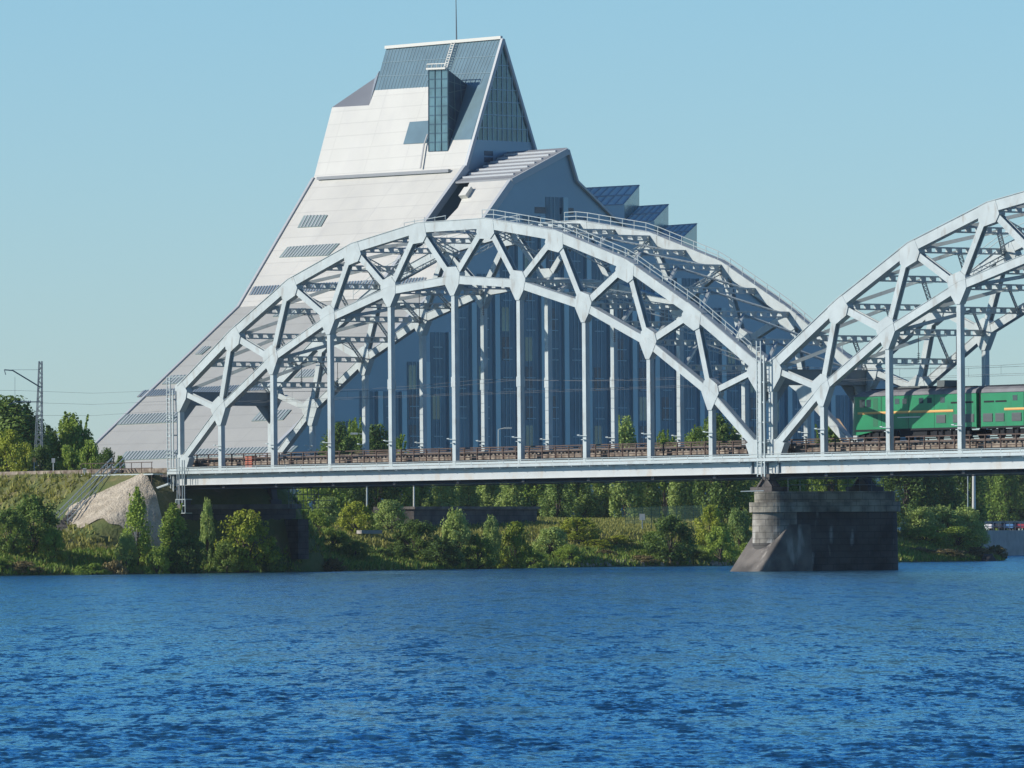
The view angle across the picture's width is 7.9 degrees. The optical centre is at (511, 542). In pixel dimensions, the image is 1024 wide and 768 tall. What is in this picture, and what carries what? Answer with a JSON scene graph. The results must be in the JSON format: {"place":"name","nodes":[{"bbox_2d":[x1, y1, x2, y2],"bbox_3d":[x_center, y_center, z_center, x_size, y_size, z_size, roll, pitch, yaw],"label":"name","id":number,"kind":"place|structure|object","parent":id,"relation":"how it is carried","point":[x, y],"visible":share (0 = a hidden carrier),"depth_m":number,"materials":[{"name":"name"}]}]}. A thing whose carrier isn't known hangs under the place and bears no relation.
{"place":"outdoors","nodes":[
{"label":"outdoors","id":0,"kind":"place"},
{"bbox_2d":[0,472,1003,575],"bbox_3d":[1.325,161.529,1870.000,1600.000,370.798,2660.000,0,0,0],"label":"riverbank","id":1,"kind":"structure","parent":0,"point":[166,496],"depth_m":706.25,"materials":[{"name":"green plant"}]},
{"bbox_2d":[0,429,32,471],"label":"shrub","id":2,"kind":"object","parent":1,"relation":"on","point":[11,438],"visible":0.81,"depth_m":734.39,"materials":[{"name":"green plant"}]},
{"bbox_2d":[0,506,33,552],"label":"shrub","id":3,"kind":"object","parent":1,"relation":"on","point":[9,517],"visible":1,"depth_m":679.42,"materials":[{"name":"green plant"}]},
{"bbox_2d":[4,361,42,465],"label":"catenary mast","id":4,"kind":"object","parent":1,"relation":"on","point":[38,396],"visible":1,"depth_m":741.83,"materials":[{"name":"metal"}]},
{"bbox_2d":[0,394,55,470],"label":"broadleaf tree","id":5,"kind":"object","parent":1,"relation":"on","point":[19,418],"visible":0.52,"depth_m":768.17,"materials":[{"name":"green plant"}]},
{"bbox_2d":[4,494,63,552],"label":"shrub","id":6,"kind":"object","parent":1,"relation":"on","point":[33,508],"visible":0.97,"depth_m":683.15,"materials":[{"name":"green plant"}]},
{"bbox_2d":[25,444,54,470],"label":"shrub","id":7,"kind":"object","parent":1,"relation":"on","point":[40,452],"visible":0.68,"depth_m":737.58,"materials":[{"name":"green plant"}]},
{"bbox_2d":[35,528,68,561],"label":"shrub","id":8,"kind":"object","parent":1,"relation":"on","point":[51,541],"visible":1,"depth_m":680.57,"materials":[{"name":"green plant"}]},
{"bbox_2d":[43,411,94,470],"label":"broadleaf tree","id":9,"kind":"object","parent":1,"relation":"on","point":[71,432],"visible":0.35,"depth_m":773.76,"materials":[{"name":"green plant"}]},
{"bbox_2d":[54,444,84,470],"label":"shrub","id":10,"kind":"object","parent":1,"relation":"on","point":[70,455],"visible":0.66,"depth_m":737.55,"materials":[{"name":"green plant"}]},
{"bbox_2d":[76,440,99,469],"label":"shrub","id":11,"kind":"object","parent":1,"relation":"on","point":[89,453],"visible":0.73,"depth_m":734.57,"materials":[{"name":"green plant"}]},
{"bbox_2d":[56,458,123,529],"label":"embankment stairs","id":12,"kind":"structure","parent":1,"relation":"on","point":[69,516],"depth_m":704.00,"materials":[{"name":"metal"}]},
{"bbox_2d":[70,563,112,574],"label":"shrub","id":13,"kind":"object","parent":1,"relation":"on","point":[86,570],"visible":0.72,"depth_m":675.26,"materials":[{"name":"green plant"}]},
{"bbox_2d":[0,468,193,474],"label":"track bed","id":14,"kind":"object","parent":1,"relation":"on","point":[155,470],"visible":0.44,"depth_m":717.33,"materials":[{"name":"brown gravel"}]},
{"bbox_2d":[65,473,163,547],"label":"gravel slope","id":15,"kind":"structure","parent":1,"relation":"on","point":[110,505],"depth_m":700.19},
{"bbox_2d":[114,533,139,565],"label":"shrub","id":16,"kind":"object","parent":1,"relation":"on","point":[127,541],"visible":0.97,"depth_m":685.59,"materials":[{"name":"green plant"}]},
{"bbox_2d":[120,486,153,565],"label":"young tree","id":17,"kind":"object","parent":1,"relation":"on","point":[135,514],"visible":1,"depth_m":687.57,"materials":[{"name":"green plant"}]},
{"bbox_2d":[143,545,170,573],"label":"shrub","id":18,"kind":"object","parent":1,"relation":"on","point":[156,559],"visible":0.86,"depth_m":683.47,"materials":[{"name":"green plant"}]},
{"bbox_2d":[157,502,192,566],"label":"young tree","id":19,"kind":"object","parent":1,"relation":"on","point":[173,524],"visible":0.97,"depth_m":689.61,"materials":[{"name":"green plant"}]},
{"bbox_2d":[166,529,211,572],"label":"shrub","id":20,"kind":"object","parent":1,"relation":"on","point":[194,544],"visible":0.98,"depth_m":688.38,"materials":[{"name":"green plant"}]},
{"bbox_2d":[199,497,215,563],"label":"young tree","id":21,"kind":"object","parent":1,"relation":"on","point":[208,533],"visible":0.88,"depth_m":696.74,"materials":[{"name":"green plant"}]},
{"bbox_2d":[211,540,242,572],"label":"shrub","id":22,"kind":"object","parent":1,"relation":"on","point":[224,547],"visible":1,"depth_m":695.37,"materials":[{"name":"green plant"}]},
{"bbox_2d":[160,474,308,558],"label":"bridge abutment","id":23,"kind":"object","parent":1,"relation":"on","point":[297,530],"visible":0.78,"depth_m":705.70,"materials":[{"name":"stone"}]},
{"bbox_2d":[214,509,281,572],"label":"shrub","id":24,"kind":"object","parent":1,"relation":"on","point":[243,532],"visible":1,"depth_m":697.24,"materials":[{"name":"green plant"}]},
{"bbox_2d":[257,541,285,571],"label":"shrub","id":25,"kind":"object","parent":1,"relation":"on","point":[265,567],"visible":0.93,"depth_m":698.44,"materials":[{"name":"green plant"}]},
{"bbox_2d":[307,508,330,533],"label":"shrub","id":26,"kind":"object","parent":1,"relation":"on","point":[317,515],"visible":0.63,"depth_m":739.35,"materials":[{"name":"green plant"}]},
{"bbox_2d":[296,452,347,516],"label":"broadleaf tree","id":27,"kind":"object","parent":1,"relation":"on","point":[339,496],"visible":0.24,"depth_m":843.40,"materials":[{"name":"green plant"}]},
{"bbox_2d":[312,497,341,526],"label":"shrub","id":28,"kind":"object","parent":1,"relation":"on","point":[331,513],"visible":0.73,"depth_m":759.32,"materials":[{"name":"green plant"}]},
{"bbox_2d":[319,527,353,550],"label":"shrub","id":29,"kind":"object","parent":1,"relation":"on","point":[339,537],"visible":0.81,"depth_m":725.22,"materials":[{"name":"green plant"}]},
{"bbox_2d":[314,421,362,516],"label":"broadleaf tree","id":30,"kind":"object","parent":1,"relation":"on","point":[342,440],"visible":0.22,"depth_m":856.82,"materials":[{"name":"green plant"}]},
{"bbox_2d":[334,501,375,533],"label":"shrub","id":31,"kind":"object","parent":1,"relation":"on","point":[357,508],"visible":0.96,"depth_m":751.31,"materials":[{"name":"green plant"}]},
{"bbox_2d":[340,539,374,559],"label":"shrub","id":32,"kind":"object","parent":1,"relation":"on","point":[356,545],"visible":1,"depth_m":723.39,"materials":[{"name":"green plant"}]},
{"bbox_2d":[348,423,404,517],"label":"broadleaf tree","id":33,"kind":"object","parent":1,"relation":"on","point":[376,439],"visible":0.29,"depth_m":848.12,"materials":[{"name":"green plant"}]},
{"bbox_2d":[371,499,408,530],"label":"shrub","id":34,"kind":"object","parent":1,"relation":"on","point":[387,511],"visible":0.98,"depth_m":764.36,"materials":[{"name":"green plant"}]},
{"bbox_2d":[369,434,420,515],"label":"broadleaf tree","id":35,"kind":"object","parent":1,"relation":"on","point":[409,494],"visible":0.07,"depth_m":860.79,"materials":[{"name":"green plant"}]},
{"bbox_2d":[387,519,441,556],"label":"shrub","id":36,"kind":"object","parent":1,"relation":"on","point":[414,531],"visible":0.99,"depth_m":741.47,"materials":[{"name":"green plant"}]},
{"bbox_2d":[417,536,464,565],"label":"shrub","id":37,"kind":"object","parent":1,"relation":"on","point":[444,550],"visible":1,"depth_m":737.32,"materials":[{"name":"green plant"}]},
{"bbox_2d":[421,484,460,505],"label":"poplar tree","id":38,"kind":"object","parent":1,"relation":"on","point":[443,496],"visible":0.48,"depth_m":852.18,"materials":[{"name":"green plant"}]},
{"bbox_2d":[373,506,540,525],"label":"retaining wall","id":39,"kind":"structure","parent":1,"relation":"on","point":[433,515],"depth_m":788.68,"materials":[{"name":"grey concrete"}]},
{"bbox_2d":[440,507,473,558],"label":"shrub","id":40,"kind":"object","parent":1,"relation":"on","point":[453,526],"visible":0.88,"depth_m":744.47,"materials":[{"name":"green plant"}]},
{"bbox_2d":[454,484,482,505],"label":"poplar tree","id":41,"kind":"object","parent":1,"relation":"on","point":[468,496],"visible":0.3,"depth_m":864.90,"materials":[{"name":"green plant"}]},
{"bbox_2d":[462,533,497,568],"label":"shrub","id":42,"kind":"object","parent":1,"relation":"on","point":[484,548],"visible":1,"depth_m":744.26,"materials":[{"name":"green plant"}]},
{"bbox_2d":[475,485,501,505],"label":"poplar tree","id":43,"kind":"object","parent":1,"relation":"on","point":[489,493],"visible":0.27,"depth_m":877.78,"materials":[{"name":"green plant"}]},
{"bbox_2d":[480,514,501,568],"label":"shrub","id":44,"kind":"object","parent":1,"relation":"on","point":[491,530],"visible":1,"depth_m":747.64,"materials":[{"name":"green plant"}]},
{"bbox_2d":[0,471,1002,574],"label":"bank grass","id":45,"kind":"structure","parent":1,"relation":"on","point":[610,525],"depth_m":756.55,"materials":[{"name":"green plant"}]},
{"bbox_2d":[0,489,1005,574],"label":"waterside weeds","id":46,"kind":"object","parent":1,"relation":"on","point":[349,561],"visible":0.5,"depth_m":728.73,"materials":[{"name":"green plant"}]},
{"bbox_2d":[94,6,915,529],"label":"library building","id":47,"kind":"structure","parent":1,"relation":"on","point":[432,130],"depth_m":1068.65,"materials":[{"name":"metal"}]},
{"bbox_2d":[117,412,176,424],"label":"roof window","id":48,"kind":"structure","parent":47,"relation":"in","point":[149,418],"depth_m":1061.29,"materials":[{"name":"grey glass"}]},
{"bbox_2d":[137,383,268,396],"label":"roof window","id":49,"kind":"structure","parent":47,"relation":"in","point":[159,392],"depth_m":1060.52,"materials":[{"name":"grey glass"}]},
{"bbox_2d":[122,445,298,459],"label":"roof window","id":50,"kind":"structure","parent":47,"relation":"in","point":[157,454],"depth_m":1040.26,"materials":[{"name":"grey glass"}]},
{"bbox_2d":[279,243,339,257],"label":"roof window","id":51,"kind":"structure","parent":47,"relation":"in","point":[323,249],"depth_m":1079.06,"materials":[{"name":"grey glass"}]},
{"bbox_2d":[249,277,425,294],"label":"roof window","id":52,"kind":"structure","parent":47,"relation":"in","point":[257,290],"depth_m":1069.36,"materials":[{"name":"grey glass"}]},
{"bbox_2d":[407,362,419,452],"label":"window","id":53,"kind":"structure","parent":47,"relation":"in","point":[413,402],"depth_m":1045.10,"materials":[{"name":"blue glass"}]},
{"bbox_2d":[403,121,427,143],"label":"roof window","id":54,"kind":"structure","parent":47,"relation":"in","point":[417,131],"depth_m":1080.12,"materials":[{"name":"blue glass"}]},
{"bbox_2d":[430,332,444,486],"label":"window","id":55,"kind":"structure","parent":47,"relation":"in","point":[436,338],"depth_m":1048.16,"materials":[{"name":"blue glass"}]},
{"bbox_2d":[458,305,467,451],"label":"window","id":56,"kind":"structure","parent":47,"relation":"in","point":[462,312],"depth_m":1050.98,"materials":[{"name":"blue glass"}]},
{"bbox_2d":[477,274,490,450],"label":"window","id":57,"kind":"structure","parent":47,"relation":"in","point":[478,275],"depth_m":1053.29,"materials":[{"name":"blue glass"}]},
{"bbox_2d":[500,246,514,450],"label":"window","id":58,"kind":"structure","parent":47,"relation":"in","point":[506,299],"depth_m":1056.38,"materials":[{"name":"blue glass"}]},
{"bbox_2d":[523,216,537,501],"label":"window","id":59,"kind":"structure","parent":47,"relation":"in","point":[530,318],"depth_m":1059.22,"materials":[{"name":"blue glass"}]},
{"bbox_2d":[545,197,560,489],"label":"window","id":60,"kind":"structure","parent":47,"relation":"in","point":[551,202],"depth_m":1062.07,"materials":[{"name":"blue glass"}]},
{"bbox_2d":[569,217,582,513],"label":"window","id":61,"kind":"structure","parent":47,"relation":"in","point":[575,325],"depth_m":1064.67,"materials":[{"name":"blue glass"}]},
{"bbox_2d":[592,258,605,507],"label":"window","id":62,"kind":"structure","parent":47,"relation":"in","point":[598,326],"depth_m":1067.27,"materials":[{"name":"blue glass"}]},
{"bbox_2d":[616,282,627,516],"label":"window","id":63,"kind":"structure","parent":47,"relation":"in","point":[622,338],"depth_m":1070.40,"materials":[{"name":"blue glass"}]},
{"bbox_2d":[637,279,649,446],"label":"window","id":64,"kind":"structure","parent":47,"relation":"in","point":[642,371],"depth_m":1072.76,"materials":[{"name":"blue glass"}]},
{"bbox_2d":[660,278,672,513],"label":"window","id":65,"kind":"structure","parent":47,"relation":"in","point":[666,371],"depth_m":1075.64,"materials":[{"name":"blue glass"}]},
{"bbox_2d":[682,278,695,441],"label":"window","id":66,"kind":"structure","parent":47,"relation":"in","point":[689,390],"depth_m":1078.53,"materials":[{"name":"blue glass"}]},
{"bbox_2d":[704,308,717,499],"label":"window","id":67,"kind":"structure","parent":47,"relation":"in","point":[713,355],"depth_m":1081.43,"materials":[{"name":"blue glass"}]},
{"bbox_2d":[727,348,739,435],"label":"window","id":68,"kind":"structure","parent":47,"relation":"in","point":[732,393],"depth_m":1084.08,"materials":[{"name":"blue glass"}]},
{"bbox_2d":[749,340,760,435],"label":"window","id":69,"kind":"structure","parent":47,"relation":"in","point":[752,393],"depth_m":1086.46,"materials":[{"name":"blue glass"}]},
{"bbox_2d":[836,395,847,430],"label":"window","id":70,"kind":"structure","parent":47,"relation":"in","point":[841,400],"depth_m":1097.93,"materials":[{"name":"blue glass"}]},
{"bbox_2d":[494,483,533,505],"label":"poplar tree","id":71,"kind":"object","parent":1,"relation":"on","point":[511,496],"visible":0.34,"depth_m":856.09,"materials":[{"name":"green plant"}]},
{"bbox_2d":[496,521,534,567],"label":"shrub","id":72,"kind":"object","parent":1,"relation":"on","point":[518,540],"visible":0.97,"depth_m":749.34,"materials":[{"name":"green plant"}]},
{"bbox_2d":[518,484,555,516],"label":"broadleaf tree","id":73,"kind":"object","parent":1,"relation":"on","point":[535,491],"visible":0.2,"depth_m":868.28,"materials":[{"name":"green plant"}]},
{"bbox_2d":[531,527,567,552],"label":"shrub","id":74,"kind":"object","parent":1,"relation":"on","point":[556,535],"visible":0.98,"depth_m":769.27,"materials":[{"name":"green plant"}]},
{"bbox_2d":[537,482,574,517],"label":"poplar tree","id":75,"kind":"object","parent":1,"relation":"on","point":[564,504],"visible":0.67,"depth_m":847.44,"materials":[{"name":"green plant"}]},
{"bbox_2d":[552,544,586,561],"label":"shrub","id":76,"kind":"object","parent":1,"relation":"on","point":[570,550],"visible":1,"depth_m":767.38,"materials":[{"name":"green plant"}]},
{"bbox_2d":[551,517,603,540],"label":"shrub","id":77,"kind":"object","parent":1,"relation":"on","point":[568,524],"visible":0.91,"depth_m":781.27,"materials":[{"name":"green plant"}]},
{"bbox_2d":[564,482,598,517],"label":"poplar tree","id":78,"kind":"object","parent":1,"relation":"on","point":[581,509],"visible":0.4,"depth_m":860.25,"materials":[{"name":"green plant"}]},
{"bbox_2d":[586,483,614,517],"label":"poplar tree","id":79,"kind":"object","parent":1,"relation":"on","point":[601,491],"visible":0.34,"depth_m":872.87,"materials":[{"name":"green plant"}]},
{"bbox_2d":[607,415,646,517],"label":"poplar tree","id":80,"kind":"object","parent":1,"relation":"on","point":[628,496],"visible":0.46,"depth_m":851.59,"materials":[{"name":"green plant"}]},
{"bbox_2d":[635,482,662,517],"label":"poplar tree","id":81,"kind":"object","parent":1,"relation":"on","point":[653,493],"visible":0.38,"depth_m":863.81,"materials":[{"name":"green plant"}]},
{"bbox_2d":[643,429,677,516],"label":"broadleaf tree","id":82,"kind":"object","parent":1,"relation":"on","point":[664,490],"visible":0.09,"depth_m":877.48,"materials":[{"name":"green plant"}]},
{"bbox_2d":[625,504,715,529],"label":"fence","id":83,"kind":"object","parent":1,"relation":"on","point":[644,512],"visible":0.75,"depth_m":812.75,"materials":[{"name":"green"}]},
{"bbox_2d":[643,514,699,564],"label":"shrub","id":84,"kind":"object","parent":1,"relation":"on","point":[672,524],"visible":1,"depth_m":777.27,"materials":[{"name":"green plant"}]},
{"bbox_2d":[667,437,699,519],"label":"poplar tree","id":85,"kind":"object","parent":1,"relation":"on","point":[678,494],"visible":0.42,"depth_m":854.97,"materials":[{"name":"green plant"}]},
{"bbox_2d":[692,504,730,547],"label":"shrub","id":86,"kind":"object","parent":1,"relation":"on","point":[712,514],"visible":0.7,"depth_m":794.44,"materials":[{"name":"green plant"}]},
{"bbox_2d":[702,526,739,560],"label":"shrub","id":87,"kind":"object","parent":1,"relation":"on","point":[719,539],"visible":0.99,"depth_m":784.46,"materials":[{"name":"green plant"}]},
{"bbox_2d":[692,413,750,521],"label":"broadleaf tree","id":88,"kind":"object","parent":1,"relation":"on","point":[719,490],"visible":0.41,"depth_m":845.89,"materials":[{"name":"green plant"}]},
{"bbox_2d":[728,507,751,546],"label":"shrub","id":89,"kind":"object","parent":1,"relation":"on","point":[738,522],"visible":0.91,"depth_m":799.39,"materials":[{"name":"green plant"}]},
{"bbox_2d":[807,424,855,490],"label":"broadleaf tree","id":90,"kind":"object","parent":1,"relation":"on","point":[815,483],"visible":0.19,"depth_m":854.42,"materials":[{"name":"green plant"}]},
{"bbox_2d":[875,475,943,531],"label":"broadleaf tree","id":91,"kind":"object","parent":1,"relation":"on","point":[925,495],"visible":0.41,"depth_m":957.96,"materials":[{"name":"green plant"}]},
{"bbox_2d":[897,506,937,537],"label":"shrub","id":92,"kind":"object","parent":1,"relation":"on","point":[918,516],"visible":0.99,"depth_m":875.07,"materials":[{"name":"green plant"}]},
{"bbox_2d":[901,525,952,544],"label":"shrub","id":93,"kind":"object","parent":1,"relation":"on","point":[929,532],"visible":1,"depth_m":869.06,"materials":[{"name":"green plant"}]},
{"bbox_2d":[905,475,964,525],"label":"broadleaf tree","id":94,"kind":"object","parent":1,"relation":"on","point":[950,494],"visible":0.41,"depth_m":963.35,"materials":[{"name":"green plant"}]},
{"bbox_2d":[922,504,968,540],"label":"shrub","id":95,"kind":"object","parent":1,"relation":"on","point":[945,516],"visible":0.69,"depth_m":879.03,"materials":[{"name":"green plant"}]},
{"bbox_2d":[937,526,982,547],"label":"shrub","id":96,"kind":"object","parent":1,"relation":"on","point":[957,534],"visible":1,"depth_m":872.94,"materials":[{"name":"green plant"}]},
{"bbox_2d":[935,474,991,525],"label":"broadleaf tree","id":97,"kind":"object","parent":1,"relation":"on","point":[960,481],"visible":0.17,"depth_m":983.55,"materials":[{"name":"green plant"}]},
{"bbox_2d":[949,506,987,546],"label":"shrub","id":98,"kind":"object","parent":1,"relation":"on","point":[969,516],"visible":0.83,"depth_m":881.18,"materials":[{"name":"green plant"}]},
{"bbox_2d":[982,522,1023,554],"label":"quay wall","id":99,"kind":"structure","parent":1,"relation":"on","point":[1011,541],"depth_m":1151.49,"materials":[{"name":"concrete"}]},
{"bbox_2d":[984,474,1023,529],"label":"broadleaf tree","id":100,"kind":"object","parent":1,"relation":"on","point":[1005,486],"visible":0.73,"depth_m":1178.94,"materials":[{"name":"green plant"}]},
{"bbox_2d":[0,555,1023,767],"bbox_3d":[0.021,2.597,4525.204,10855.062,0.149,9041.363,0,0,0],"label":"water","id":101,"kind":"structure","parent":0,"point":[913,665],"depth_m":152.84,"materials":[{"name":"blue liquid"}]},
{"bbox_2d":[730,474,899,571],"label":"bridge pier","id":102,"kind":"structure","parent":101,"relation":"in","point":[854,527],"depth_m":629.98,"materials":[{"name":"stone"}]},
{"bbox_2d":[166,209,862,513],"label":"bridge span","id":103,"kind":"object","parent":102,"relation":"on","point":[650,462],"visible":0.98,"depth_m":666.44,"materials":[{"name":"metal"}]},
{"bbox_2d":[759,191,1023,477],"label":"bridge span","id":104,"kind":"object","parent":102,"relation":"on","point":[921,456],"visible":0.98,"depth_m":618.87,"materials":[{"name":"metal"}]},
{"bbox_2d":[853,380,991,441],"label":"diesel locomotive","id":105,"kind":"object","parent":104,"relation":"on","point":[925,410],"visible":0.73,"depth_m":622.90,"materials":[{"name":"green metal"}]},
{"bbox_2d":[979,384,1023,437],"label":"diesel locomotive","id":106,"kind":"object","parent":104,"relation":"on","point":[1002,408],"visible":0.91,"depth_m":614.06,"materials":[{"name":"green metal"}]},
{"bbox_2d":[0,0,1023,529],"label":"sky","id":107,"kind":"structure","parent":0,"point":[154,154],"materials":[{"name":"blue"}]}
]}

